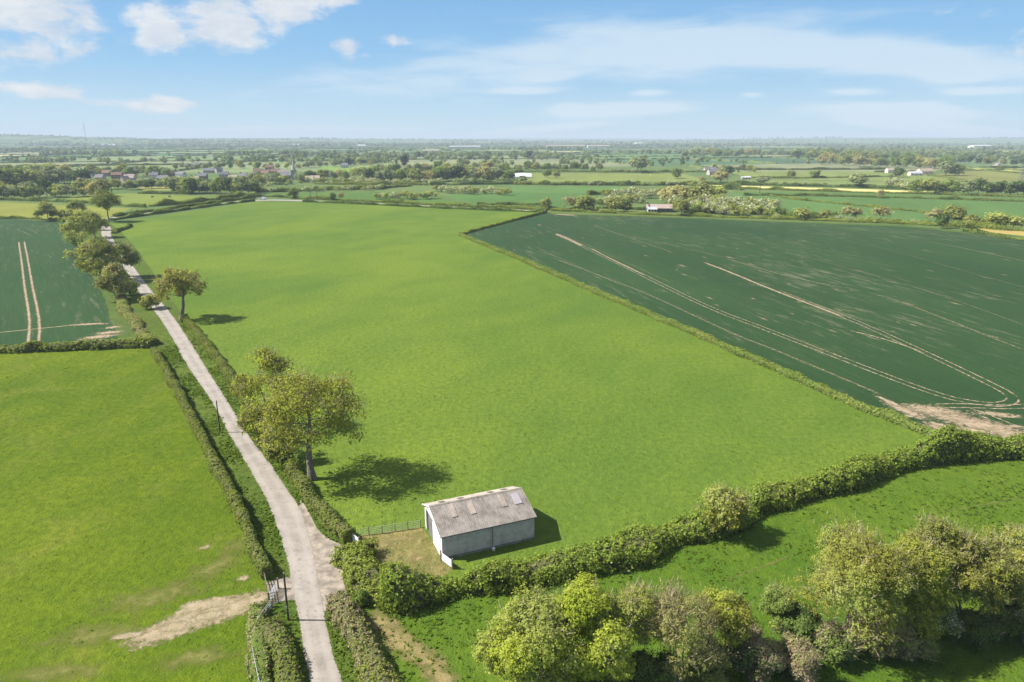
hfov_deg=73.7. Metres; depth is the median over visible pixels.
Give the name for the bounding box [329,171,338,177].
tree
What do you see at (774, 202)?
hawthorn bush
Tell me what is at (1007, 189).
tree
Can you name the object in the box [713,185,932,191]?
stubble strip
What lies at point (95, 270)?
bush
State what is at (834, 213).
hedge
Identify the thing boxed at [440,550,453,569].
field gate
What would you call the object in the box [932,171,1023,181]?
olive field
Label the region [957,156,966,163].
tree
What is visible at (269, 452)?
bush
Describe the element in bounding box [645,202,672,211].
house
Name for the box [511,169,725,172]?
hedge
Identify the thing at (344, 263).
meadow
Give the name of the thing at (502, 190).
hawthorn bush
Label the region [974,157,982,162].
tree
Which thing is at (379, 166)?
tree
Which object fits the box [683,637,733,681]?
bramble bush
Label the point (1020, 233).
tan field
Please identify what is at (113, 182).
tree
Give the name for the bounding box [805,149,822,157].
tree
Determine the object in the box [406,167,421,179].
tree
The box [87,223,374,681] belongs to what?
verge
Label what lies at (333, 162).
tree
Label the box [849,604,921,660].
bramble bush
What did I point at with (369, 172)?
tree
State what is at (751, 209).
hawthorn bush
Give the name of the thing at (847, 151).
tree
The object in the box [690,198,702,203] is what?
hawthorn bush
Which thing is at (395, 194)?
hawthorn bush
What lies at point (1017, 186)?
tree
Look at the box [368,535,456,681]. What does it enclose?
dirt path
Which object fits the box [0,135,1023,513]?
ground
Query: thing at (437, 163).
tree
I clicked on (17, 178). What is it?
tree
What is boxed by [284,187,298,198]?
tree
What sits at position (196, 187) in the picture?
tree
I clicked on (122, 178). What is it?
house
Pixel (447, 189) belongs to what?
hawthorn bush
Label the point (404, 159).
tree
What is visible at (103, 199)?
tree
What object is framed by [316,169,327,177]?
tree
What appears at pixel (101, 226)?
bush
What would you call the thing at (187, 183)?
tree
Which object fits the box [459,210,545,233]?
hedge
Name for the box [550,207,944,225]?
hedge
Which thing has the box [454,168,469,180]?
tree
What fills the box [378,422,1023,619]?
hedge
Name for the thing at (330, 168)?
church meadow
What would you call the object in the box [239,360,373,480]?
tree
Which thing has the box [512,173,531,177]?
marquee
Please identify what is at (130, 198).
cow field
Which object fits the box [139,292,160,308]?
bush
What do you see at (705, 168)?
house
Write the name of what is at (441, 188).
hawthorn bush
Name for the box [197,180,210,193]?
tree
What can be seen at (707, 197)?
hawthorn bush
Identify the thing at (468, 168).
tree
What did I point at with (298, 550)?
lane
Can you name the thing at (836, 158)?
tree
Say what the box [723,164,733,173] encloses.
tree
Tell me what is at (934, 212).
tree
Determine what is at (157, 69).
sky
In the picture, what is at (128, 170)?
tree
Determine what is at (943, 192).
hedge
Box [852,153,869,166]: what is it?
tree
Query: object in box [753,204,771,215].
hawthorn bush
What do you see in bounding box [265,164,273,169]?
house
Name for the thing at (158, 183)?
tree
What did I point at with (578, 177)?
sheep field
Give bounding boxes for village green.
[139,187,170,189]
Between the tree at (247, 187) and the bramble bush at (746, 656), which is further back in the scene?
the tree at (247, 187)
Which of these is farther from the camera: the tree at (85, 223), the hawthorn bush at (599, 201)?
the hawthorn bush at (599, 201)
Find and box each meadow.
[110,201,927,579]
[321,166,352,172]
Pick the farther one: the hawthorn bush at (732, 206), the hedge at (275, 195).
the hedge at (275, 195)
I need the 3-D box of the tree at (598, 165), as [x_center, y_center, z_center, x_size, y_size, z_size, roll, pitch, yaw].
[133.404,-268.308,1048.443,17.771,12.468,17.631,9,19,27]
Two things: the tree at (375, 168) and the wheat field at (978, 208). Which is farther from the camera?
the tree at (375, 168)
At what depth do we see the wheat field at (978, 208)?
513.10 m
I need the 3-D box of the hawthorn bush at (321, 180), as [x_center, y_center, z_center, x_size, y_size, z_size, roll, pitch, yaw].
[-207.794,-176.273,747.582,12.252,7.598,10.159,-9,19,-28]
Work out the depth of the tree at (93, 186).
571.17 m
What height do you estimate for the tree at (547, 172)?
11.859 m
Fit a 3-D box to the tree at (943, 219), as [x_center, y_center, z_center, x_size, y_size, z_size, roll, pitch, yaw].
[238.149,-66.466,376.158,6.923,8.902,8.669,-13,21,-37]
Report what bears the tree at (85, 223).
on the field margin
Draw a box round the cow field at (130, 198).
[63,193,204,205]
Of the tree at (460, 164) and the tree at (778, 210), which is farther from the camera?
the tree at (460, 164)
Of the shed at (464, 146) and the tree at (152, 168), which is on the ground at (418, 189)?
the tree at (152, 168)
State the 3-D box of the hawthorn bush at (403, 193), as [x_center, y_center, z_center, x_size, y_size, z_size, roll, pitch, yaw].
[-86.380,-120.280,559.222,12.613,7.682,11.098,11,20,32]
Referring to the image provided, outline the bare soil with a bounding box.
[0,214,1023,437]
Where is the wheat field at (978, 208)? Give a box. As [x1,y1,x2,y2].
[729,192,1023,223]
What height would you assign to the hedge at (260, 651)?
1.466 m
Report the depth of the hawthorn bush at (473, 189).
603.62 m
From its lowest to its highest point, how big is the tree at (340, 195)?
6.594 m
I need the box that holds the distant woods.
[0,133,1023,166]
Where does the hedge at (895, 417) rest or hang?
on the meadow at (344, 263)
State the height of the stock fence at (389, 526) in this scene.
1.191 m
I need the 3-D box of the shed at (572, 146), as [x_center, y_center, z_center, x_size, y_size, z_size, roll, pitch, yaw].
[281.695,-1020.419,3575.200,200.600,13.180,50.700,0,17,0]
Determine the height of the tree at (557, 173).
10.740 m
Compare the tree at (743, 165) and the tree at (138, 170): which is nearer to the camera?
the tree at (138, 170)
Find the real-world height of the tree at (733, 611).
9.244 m
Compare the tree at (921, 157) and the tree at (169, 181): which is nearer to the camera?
the tree at (169, 181)
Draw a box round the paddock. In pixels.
[363,459,1023,681]
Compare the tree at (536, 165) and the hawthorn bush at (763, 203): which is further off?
the tree at (536, 165)
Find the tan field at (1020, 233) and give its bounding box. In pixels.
[981,228,1023,235]
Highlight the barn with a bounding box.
[422,486,536,559]
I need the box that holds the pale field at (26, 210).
[0,202,131,219]
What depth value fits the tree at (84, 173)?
745.11 m
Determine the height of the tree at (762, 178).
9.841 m
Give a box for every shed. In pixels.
[449,146,480,147]
[546,145,584,147]
[587,145,609,147]
[968,145,991,147]
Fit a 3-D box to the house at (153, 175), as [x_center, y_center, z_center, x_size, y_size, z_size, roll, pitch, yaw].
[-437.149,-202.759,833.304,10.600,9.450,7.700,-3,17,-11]
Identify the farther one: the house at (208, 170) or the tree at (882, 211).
the house at (208, 170)
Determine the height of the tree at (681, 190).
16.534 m
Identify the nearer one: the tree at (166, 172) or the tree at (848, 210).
the tree at (848, 210)
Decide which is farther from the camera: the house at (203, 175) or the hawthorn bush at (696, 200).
the house at (203, 175)
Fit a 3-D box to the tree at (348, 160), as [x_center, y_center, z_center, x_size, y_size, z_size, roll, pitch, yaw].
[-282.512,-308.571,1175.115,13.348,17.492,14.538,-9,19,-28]
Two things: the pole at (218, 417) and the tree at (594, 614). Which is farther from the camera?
the pole at (218, 417)
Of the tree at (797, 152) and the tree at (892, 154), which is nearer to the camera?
the tree at (892, 154)
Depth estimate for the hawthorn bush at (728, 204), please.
454.30 m
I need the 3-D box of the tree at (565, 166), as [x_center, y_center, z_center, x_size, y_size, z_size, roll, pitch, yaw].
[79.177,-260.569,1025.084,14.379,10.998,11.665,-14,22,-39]
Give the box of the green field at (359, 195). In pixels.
[257,192,474,204]
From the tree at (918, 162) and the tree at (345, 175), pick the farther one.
the tree at (918, 162)
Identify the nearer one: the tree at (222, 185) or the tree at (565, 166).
the tree at (222, 185)
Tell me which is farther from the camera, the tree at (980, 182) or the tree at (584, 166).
the tree at (584, 166)
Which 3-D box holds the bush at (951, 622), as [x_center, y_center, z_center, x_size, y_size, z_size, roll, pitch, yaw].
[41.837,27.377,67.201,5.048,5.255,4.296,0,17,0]
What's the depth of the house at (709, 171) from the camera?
916.49 m
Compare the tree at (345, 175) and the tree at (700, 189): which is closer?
the tree at (700, 189)
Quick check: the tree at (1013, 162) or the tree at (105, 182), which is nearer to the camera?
the tree at (105, 182)
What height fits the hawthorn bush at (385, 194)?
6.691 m
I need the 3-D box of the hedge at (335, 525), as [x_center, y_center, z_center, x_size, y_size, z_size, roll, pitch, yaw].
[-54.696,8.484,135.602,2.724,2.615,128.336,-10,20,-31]
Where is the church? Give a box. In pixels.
[280,158,296,179]
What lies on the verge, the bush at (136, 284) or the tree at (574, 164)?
the bush at (136, 284)
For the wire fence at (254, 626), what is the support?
on the verge
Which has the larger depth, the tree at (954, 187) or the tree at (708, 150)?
the tree at (708, 150)
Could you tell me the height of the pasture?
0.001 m
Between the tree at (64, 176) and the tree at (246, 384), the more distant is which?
the tree at (64, 176)
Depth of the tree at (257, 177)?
732.83 m
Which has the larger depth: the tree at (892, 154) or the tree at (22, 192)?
the tree at (892, 154)
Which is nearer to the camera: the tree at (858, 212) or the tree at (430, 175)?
the tree at (858, 212)
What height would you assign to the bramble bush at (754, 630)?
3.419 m
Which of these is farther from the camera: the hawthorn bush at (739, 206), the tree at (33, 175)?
the tree at (33, 175)
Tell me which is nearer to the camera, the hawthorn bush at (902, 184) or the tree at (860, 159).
the hawthorn bush at (902, 184)
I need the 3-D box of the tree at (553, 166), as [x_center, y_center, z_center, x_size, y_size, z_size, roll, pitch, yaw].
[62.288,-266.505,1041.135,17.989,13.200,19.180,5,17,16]
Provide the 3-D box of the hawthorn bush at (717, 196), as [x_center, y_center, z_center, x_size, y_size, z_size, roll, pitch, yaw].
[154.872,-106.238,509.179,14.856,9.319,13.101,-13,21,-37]
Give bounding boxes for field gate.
[267,578,278,602]
[352,534,359,542]
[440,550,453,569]
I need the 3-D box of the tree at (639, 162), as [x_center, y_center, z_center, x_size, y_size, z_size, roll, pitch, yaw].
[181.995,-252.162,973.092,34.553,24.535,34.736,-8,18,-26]
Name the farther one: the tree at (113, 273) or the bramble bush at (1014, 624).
the tree at (113, 273)
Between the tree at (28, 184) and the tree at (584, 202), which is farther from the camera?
the tree at (28, 184)
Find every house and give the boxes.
[94,173,105,180]
[101,169,110,175]
[110,171,123,178]
[118,175,129,182]
[123,173,136,180]
[148,171,158,178]
[156,174,168,180]
[176,170,186,176]
[197,172,207,178]
[203,167,213,172]
[213,166,222,172]
[219,170,228,177]
[253,167,262,173]
[260,169,270,175]
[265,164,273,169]
[341,162,347,167]
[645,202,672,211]
[647,205,657,212]
[703,167,716,170]
[706,168,718,174]
[741,175,750,178]
[885,167,893,172]
[907,170,922,175]
[916,167,932,173]
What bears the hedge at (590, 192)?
on the ground at (418, 189)
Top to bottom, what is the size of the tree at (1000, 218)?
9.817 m
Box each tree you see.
[0,168,10,185]
[0,184,9,197]
[1,184,24,196]
[2,166,29,186]
[3,163,13,168]
[11,185,33,197]
[17,180,38,196]
[21,166,42,183]
[23,164,36,170]
[25,185,46,196]
[32,164,42,170]
[32,200,57,220]
[35,178,54,196]
[39,164,63,180]
[43,185,55,196]
[47,168,70,183]
[51,184,66,195]
[55,164,72,182]
[56,208,72,219]
[58,208,98,242]
[59,182,78,195]
[62,235,122,275]
[64,168,79,183]
[65,200,86,211]
[70,180,89,194]
[72,167,93,179]
[75,176,90,183]
[82,163,102,170]
[82,185,94,196]
[82,210,107,237]
[85,178,104,193]
[88,187,121,219]
[89,177,113,192]
[92,168,101,173]
[92,260,135,298]
[101,166,111,169]
[106,241,142,276]
[108,178,121,187]
[113,162,126,171]
[123,165,139,174]
[124,179,138,188]
[129,165,142,172]
[139,179,150,188]
[144,178,156,188]
[145,165,160,174]
[151,264,208,319]
[155,180,163,188]
[160,169,170,174]
[161,176,178,191]
[178,175,198,191]
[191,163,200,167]
[191,183,198,192]
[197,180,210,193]
[208,182,218,193]
[215,177,232,193]
[226,180,244,192]
[228,335,297,422]
[231,399,275,445]
[232,176,246,191]
[234,159,243,166]
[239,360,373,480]
[243,181,250,193]
[246,171,261,178]
[249,182,263,191]
[251,174,266,182]
[252,161,261,167]
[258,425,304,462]
[263,172,271,181]
[266,173,277,181]
[276,175,286,183]
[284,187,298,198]
[293,172,305,180]
[303,170,313,175]
[306,159,315,165]
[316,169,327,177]
[328,192,336,198]
[329,160,339,166]
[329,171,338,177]
[336,169,344,176]
[337,192,344,197]
[341,171,350,178]
[344,156,351,164]
[347,168,356,177]
[352,165,365,175]
[355,157,364,164]
[362,168,378,178]
[368,164,381,173]
[374,164,394,180]
[376,163,386,168]
[380,172,396,180]
[390,162,401,171]
[396,167,407,179]
[399,153,408,166]
[403,164,411,170]
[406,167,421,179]
[412,163,423,171]
[419,170,428,179]
[421,163,433,171]
[423,168,437,179]
[429,169,442,177]
[432,161,442,168]
[436,166,452,178]
[441,161,450,166]
[445,163,464,179]
[454,162,464,167]
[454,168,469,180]
[461,580,588,681]
[463,165,474,178]
[467,166,481,180]
[468,161,480,166]
[476,165,492,179]
[479,161,495,169]
[482,170,495,181]
[490,163,507,176]
[495,164,511,177]
[502,169,516,180]
[522,150,533,156]
[523,160,533,169]
[530,161,540,170]
[533,571,638,681]
[541,163,550,169]
[541,168,551,176]
[541,197,552,206]
[551,163,557,168]
[551,169,560,177]
[560,164,569,169]
[562,194,576,207]
[568,161,578,169]
[570,194,596,209]
[580,162,588,169]
[595,162,602,169]
[603,196,631,210]
[608,575,657,681]
[622,200,632,211]
[628,156,649,172]
[631,569,732,681]
[657,182,692,200]
[670,198,691,213]
[671,168,683,177]
[681,150,688,155]
[687,182,719,197]
[688,150,696,155]
[694,582,757,652]
[699,150,707,154]
[706,147,713,155]
[711,169,731,181]
[712,186,728,198]
[713,149,723,156]
[722,151,730,156]
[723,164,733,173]
[732,149,742,155]
[738,163,746,170]
[744,147,751,154]
[745,164,754,169]
[747,148,758,155]
[753,175,772,181]
[769,206,787,215]
[779,511,931,652]
[787,170,797,175]
[790,148,802,156]
[793,206,812,218]
[804,152,814,157]
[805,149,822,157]
[806,169,820,176]
[816,155,828,163]
[820,209,832,217]
[821,151,836,161]
[828,154,843,163]
[836,154,853,163]
[838,205,862,216]
[839,149,851,155]
[847,173,869,183]
[848,151,861,155]
[851,208,863,218]
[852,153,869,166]
[867,151,879,158]
[869,205,894,218]
[873,156,886,165]
[874,189,885,195]
[879,154,889,158]
[880,529,961,639]
[884,158,890,165]
[888,151,899,159]
[890,156,901,166]
[893,167,906,175]
[895,510,990,597]
[899,155,913,166]
[900,152,910,157]
[904,177,921,190]
[912,158,924,166]
[916,155,929,167]
[917,178,939,191]
[921,156,938,167]
[923,208,942,221]
[926,181,944,190]
[935,212,951,227]
[937,156,954,162]
[938,161,957,174]
[939,178,954,191]
[939,203,966,221]
[944,525,1023,617]
[946,180,962,192]
[949,163,970,173]
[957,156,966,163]
[958,213,986,222]
[960,179,981,193]
[965,155,973,161]
[972,177,991,192]
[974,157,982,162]
[974,520,1023,625]
[981,156,993,163]
[981,181,996,192]
[982,210,1010,224]
[989,156,997,161]
[992,180,1008,192]
[999,157,1006,163]
[1000,182,1012,192]
[1003,215,1023,227]
[1009,180,1023,194]
[1010,158,1018,164]
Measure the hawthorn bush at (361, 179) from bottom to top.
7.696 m
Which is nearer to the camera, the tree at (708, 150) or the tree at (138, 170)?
the tree at (138, 170)
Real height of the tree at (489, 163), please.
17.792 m
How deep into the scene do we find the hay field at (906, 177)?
933.70 m
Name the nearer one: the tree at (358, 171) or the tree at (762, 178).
the tree at (762, 178)
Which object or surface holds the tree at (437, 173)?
on the ground at (418, 189)
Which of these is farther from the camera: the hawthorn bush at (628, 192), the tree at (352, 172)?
the tree at (352, 172)
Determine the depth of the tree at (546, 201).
476.80 m
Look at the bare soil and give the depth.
127.23 m
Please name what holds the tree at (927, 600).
on the paddock
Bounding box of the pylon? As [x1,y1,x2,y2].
[1017,163,1023,180]
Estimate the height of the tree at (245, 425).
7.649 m
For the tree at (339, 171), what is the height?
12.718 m
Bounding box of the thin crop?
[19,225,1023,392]
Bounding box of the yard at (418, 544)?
[353,527,451,578]
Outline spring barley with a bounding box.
[445,190,593,207]
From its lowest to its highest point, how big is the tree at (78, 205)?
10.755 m
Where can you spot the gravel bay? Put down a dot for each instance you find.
(330, 578)
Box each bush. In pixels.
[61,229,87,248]
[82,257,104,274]
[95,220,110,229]
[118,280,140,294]
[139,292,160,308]
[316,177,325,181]
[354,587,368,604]
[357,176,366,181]
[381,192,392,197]
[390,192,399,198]
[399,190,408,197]
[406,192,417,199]
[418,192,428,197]
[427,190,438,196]
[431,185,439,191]
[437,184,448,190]
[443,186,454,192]
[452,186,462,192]
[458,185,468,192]
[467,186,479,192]
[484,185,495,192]
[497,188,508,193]
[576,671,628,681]
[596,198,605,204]
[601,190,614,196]
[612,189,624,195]
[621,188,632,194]
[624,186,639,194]
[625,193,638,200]
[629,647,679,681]
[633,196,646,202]
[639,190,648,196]
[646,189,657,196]
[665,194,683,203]
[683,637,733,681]
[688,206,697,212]
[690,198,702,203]
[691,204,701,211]
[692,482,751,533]
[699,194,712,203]
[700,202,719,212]
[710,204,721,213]
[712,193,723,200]
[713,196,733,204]
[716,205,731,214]
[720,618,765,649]
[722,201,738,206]
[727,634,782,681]
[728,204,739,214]
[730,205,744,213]
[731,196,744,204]
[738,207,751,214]
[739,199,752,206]
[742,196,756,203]
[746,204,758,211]
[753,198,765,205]
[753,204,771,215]
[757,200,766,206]
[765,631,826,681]
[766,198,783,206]
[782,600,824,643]
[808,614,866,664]
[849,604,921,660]
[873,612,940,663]
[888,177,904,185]
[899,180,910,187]
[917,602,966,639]
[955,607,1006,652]
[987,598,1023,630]
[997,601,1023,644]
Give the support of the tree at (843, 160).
on the farmland
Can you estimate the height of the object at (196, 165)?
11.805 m
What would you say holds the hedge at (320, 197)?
on the ground at (418, 189)
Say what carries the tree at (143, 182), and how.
on the village green
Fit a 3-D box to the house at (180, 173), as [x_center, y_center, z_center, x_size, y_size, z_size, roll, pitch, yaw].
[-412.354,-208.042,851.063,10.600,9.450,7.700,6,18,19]
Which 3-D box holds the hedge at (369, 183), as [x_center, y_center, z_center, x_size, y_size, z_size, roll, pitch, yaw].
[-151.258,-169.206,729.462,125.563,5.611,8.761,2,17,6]
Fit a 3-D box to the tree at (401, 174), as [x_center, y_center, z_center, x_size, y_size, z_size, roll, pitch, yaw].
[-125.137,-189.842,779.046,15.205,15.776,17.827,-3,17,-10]
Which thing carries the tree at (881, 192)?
on the ground at (418, 189)
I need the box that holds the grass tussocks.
[0,283,1023,681]
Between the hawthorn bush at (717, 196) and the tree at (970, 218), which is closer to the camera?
the tree at (970, 218)
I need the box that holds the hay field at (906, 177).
[733,171,932,180]
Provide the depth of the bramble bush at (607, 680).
57.52 m
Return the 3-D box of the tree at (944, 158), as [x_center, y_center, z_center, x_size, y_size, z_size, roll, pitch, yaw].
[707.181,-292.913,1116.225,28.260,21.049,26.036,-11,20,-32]
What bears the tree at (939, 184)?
on the ground at (418, 189)
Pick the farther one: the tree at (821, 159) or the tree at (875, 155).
the tree at (875, 155)
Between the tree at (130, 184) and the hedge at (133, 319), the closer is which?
the hedge at (133, 319)
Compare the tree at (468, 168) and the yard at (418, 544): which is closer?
the yard at (418, 544)
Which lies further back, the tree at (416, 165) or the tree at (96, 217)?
the tree at (416, 165)
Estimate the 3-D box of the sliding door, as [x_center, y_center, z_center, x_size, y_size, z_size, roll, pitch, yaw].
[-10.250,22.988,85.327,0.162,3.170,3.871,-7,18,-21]
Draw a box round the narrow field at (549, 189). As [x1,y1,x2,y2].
[512,186,631,192]
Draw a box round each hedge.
[0,196,146,207]
[0,215,64,221]
[0,337,152,353]
[109,198,255,220]
[112,193,255,216]
[112,223,132,233]
[113,293,159,345]
[138,188,193,193]
[148,190,249,206]
[150,346,273,579]
[181,314,356,544]
[243,599,274,681]
[254,183,384,192]
[254,613,305,681]
[256,194,291,197]
[293,195,547,209]
[302,199,547,211]
[314,180,427,184]
[324,589,400,681]
[329,536,387,610]
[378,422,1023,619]
[379,183,411,188]
[430,180,511,184]
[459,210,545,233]
[459,233,938,437]
[476,201,549,208]
[508,180,696,185]
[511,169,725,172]
[519,204,598,209]
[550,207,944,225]
[586,189,649,194]
[596,205,838,217]
[699,180,905,188]
[713,181,741,189]
[736,167,896,169]
[741,186,1023,196]
[743,192,1023,201]
[751,174,897,178]
[769,194,927,212]
[946,220,1023,230]
[963,227,1023,240]
[964,168,1023,173]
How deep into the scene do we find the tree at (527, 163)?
1048.03 m
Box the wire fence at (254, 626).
[250,598,271,680]
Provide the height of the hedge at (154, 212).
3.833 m
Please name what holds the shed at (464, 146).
on the farmland
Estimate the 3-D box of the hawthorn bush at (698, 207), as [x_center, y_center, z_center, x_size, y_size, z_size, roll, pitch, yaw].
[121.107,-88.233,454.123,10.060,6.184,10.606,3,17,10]
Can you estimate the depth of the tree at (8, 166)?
895.66 m
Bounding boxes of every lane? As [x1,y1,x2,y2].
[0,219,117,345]
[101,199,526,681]
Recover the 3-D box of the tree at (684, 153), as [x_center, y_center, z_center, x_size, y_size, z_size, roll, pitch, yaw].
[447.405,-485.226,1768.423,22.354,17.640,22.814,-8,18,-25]
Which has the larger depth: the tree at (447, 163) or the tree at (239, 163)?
the tree at (239, 163)
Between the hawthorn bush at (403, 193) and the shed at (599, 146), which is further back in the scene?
the shed at (599, 146)
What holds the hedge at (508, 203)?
on the ground at (418, 189)
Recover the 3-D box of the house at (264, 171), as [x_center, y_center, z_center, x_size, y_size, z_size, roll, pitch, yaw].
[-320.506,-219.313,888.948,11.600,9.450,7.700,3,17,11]
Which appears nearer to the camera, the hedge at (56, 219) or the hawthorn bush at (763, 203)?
the hedge at (56, 219)
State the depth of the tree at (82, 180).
668.54 m
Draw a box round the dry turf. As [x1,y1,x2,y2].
[20,497,1021,680]
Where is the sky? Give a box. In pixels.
[0,0,1023,138]
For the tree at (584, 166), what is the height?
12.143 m
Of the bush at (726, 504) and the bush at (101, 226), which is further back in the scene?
the bush at (101, 226)
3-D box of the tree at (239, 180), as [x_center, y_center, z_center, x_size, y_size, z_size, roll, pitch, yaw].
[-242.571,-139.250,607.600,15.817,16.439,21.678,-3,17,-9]
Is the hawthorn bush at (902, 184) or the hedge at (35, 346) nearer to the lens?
the hedge at (35, 346)
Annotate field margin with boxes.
[81,213,1022,381]
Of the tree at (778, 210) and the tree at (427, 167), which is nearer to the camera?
the tree at (778, 210)
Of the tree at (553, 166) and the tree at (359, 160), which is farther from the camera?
the tree at (359, 160)
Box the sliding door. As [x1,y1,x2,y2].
[425,507,433,539]
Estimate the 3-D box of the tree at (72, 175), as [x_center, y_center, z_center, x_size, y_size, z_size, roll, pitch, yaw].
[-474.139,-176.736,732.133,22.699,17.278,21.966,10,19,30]
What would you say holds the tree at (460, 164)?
on the ground at (418, 189)
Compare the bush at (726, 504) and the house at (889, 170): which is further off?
the house at (889, 170)
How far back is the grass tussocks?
90.80 m
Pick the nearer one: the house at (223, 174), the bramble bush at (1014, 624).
the bramble bush at (1014, 624)
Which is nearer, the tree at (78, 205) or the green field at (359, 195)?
the tree at (78, 205)
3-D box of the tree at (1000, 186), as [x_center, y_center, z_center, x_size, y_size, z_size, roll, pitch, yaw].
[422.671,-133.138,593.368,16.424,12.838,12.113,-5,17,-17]
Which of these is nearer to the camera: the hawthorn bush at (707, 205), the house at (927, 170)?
the hawthorn bush at (707, 205)
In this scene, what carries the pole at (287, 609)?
on the verge
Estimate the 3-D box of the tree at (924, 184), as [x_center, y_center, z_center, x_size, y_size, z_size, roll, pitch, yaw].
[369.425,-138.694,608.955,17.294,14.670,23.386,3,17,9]
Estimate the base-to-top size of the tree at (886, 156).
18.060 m
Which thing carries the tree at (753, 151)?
on the farmland
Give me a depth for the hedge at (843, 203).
511.70 m
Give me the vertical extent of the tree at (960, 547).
13.947 m
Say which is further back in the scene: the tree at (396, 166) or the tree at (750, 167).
the tree at (750, 167)
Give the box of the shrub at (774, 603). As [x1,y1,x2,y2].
[757,579,796,633]
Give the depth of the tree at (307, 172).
797.46 m
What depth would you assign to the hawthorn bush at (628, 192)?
586.01 m
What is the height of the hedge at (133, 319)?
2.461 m
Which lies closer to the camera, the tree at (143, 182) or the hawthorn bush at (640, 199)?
the hawthorn bush at (640, 199)
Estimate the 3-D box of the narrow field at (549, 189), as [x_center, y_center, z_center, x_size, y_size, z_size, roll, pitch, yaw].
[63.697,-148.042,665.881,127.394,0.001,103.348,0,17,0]
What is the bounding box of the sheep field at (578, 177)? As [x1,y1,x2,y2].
[518,173,708,181]
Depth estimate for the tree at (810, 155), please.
1561.61 m
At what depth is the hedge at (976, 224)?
376.81 m
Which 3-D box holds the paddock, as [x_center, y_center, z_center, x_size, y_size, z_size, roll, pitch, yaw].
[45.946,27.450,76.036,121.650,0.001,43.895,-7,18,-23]
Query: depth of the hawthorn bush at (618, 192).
572.80 m
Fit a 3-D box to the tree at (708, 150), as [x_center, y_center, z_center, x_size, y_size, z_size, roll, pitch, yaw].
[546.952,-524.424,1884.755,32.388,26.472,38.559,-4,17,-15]
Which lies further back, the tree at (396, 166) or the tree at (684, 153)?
the tree at (684, 153)
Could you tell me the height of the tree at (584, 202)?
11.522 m
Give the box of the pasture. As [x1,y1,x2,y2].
[0,348,270,681]
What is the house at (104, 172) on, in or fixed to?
on the ground at (418, 189)
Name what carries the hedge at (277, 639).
on the ground at (418, 189)
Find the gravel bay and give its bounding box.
[299,500,346,610]
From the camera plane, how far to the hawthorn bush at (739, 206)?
438.56 m
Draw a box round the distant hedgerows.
[0,135,1023,171]
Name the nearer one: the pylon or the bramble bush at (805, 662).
the bramble bush at (805, 662)
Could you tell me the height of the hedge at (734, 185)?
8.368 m
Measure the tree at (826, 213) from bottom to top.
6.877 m
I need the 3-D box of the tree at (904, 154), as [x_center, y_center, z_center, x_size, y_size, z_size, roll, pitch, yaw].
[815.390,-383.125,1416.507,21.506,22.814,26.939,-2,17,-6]
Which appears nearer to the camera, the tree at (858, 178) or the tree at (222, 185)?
the tree at (222, 185)
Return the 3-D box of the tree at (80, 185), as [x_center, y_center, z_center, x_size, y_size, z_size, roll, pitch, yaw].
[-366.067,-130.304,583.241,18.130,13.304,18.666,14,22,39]
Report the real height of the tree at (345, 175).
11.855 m
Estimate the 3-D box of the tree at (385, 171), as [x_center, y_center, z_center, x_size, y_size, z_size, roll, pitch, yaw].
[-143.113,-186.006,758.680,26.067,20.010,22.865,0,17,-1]
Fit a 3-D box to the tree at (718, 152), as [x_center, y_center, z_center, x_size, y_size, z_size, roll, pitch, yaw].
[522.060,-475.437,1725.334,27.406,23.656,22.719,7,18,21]
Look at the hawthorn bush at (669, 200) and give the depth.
497.69 m
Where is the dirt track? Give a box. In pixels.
[110,545,277,649]
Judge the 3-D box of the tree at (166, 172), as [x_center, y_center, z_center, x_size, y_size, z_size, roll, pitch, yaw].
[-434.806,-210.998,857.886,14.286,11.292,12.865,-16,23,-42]
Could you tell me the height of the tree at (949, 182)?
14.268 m
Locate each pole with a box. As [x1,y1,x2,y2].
[216,400,220,431]
[283,572,289,620]
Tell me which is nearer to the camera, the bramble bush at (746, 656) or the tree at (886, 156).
the bramble bush at (746, 656)
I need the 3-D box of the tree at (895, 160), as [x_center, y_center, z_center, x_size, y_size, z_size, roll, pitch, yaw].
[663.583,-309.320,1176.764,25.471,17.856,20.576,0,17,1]
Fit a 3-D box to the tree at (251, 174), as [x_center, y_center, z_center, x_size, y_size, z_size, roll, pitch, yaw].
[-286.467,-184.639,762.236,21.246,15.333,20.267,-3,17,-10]
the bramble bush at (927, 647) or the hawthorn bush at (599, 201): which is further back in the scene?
the hawthorn bush at (599, 201)
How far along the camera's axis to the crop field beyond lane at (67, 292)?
224.01 m
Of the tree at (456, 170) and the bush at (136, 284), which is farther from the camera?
the tree at (456, 170)
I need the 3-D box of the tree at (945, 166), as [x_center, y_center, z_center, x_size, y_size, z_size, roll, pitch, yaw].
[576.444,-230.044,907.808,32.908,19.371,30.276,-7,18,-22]
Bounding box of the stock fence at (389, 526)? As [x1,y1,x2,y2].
[355,519,420,535]
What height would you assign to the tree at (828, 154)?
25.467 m
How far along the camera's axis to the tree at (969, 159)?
1333.26 m
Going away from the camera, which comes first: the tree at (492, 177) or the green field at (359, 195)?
the green field at (359, 195)
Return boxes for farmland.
[0,146,1023,173]
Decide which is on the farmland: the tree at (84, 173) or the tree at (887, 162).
the tree at (887, 162)
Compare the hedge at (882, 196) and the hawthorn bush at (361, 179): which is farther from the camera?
the hawthorn bush at (361, 179)
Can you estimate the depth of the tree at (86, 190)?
575.85 m
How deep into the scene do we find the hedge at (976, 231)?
350.08 m
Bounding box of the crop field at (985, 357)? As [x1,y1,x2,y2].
[466,213,1023,438]
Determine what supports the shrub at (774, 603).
on the paddock

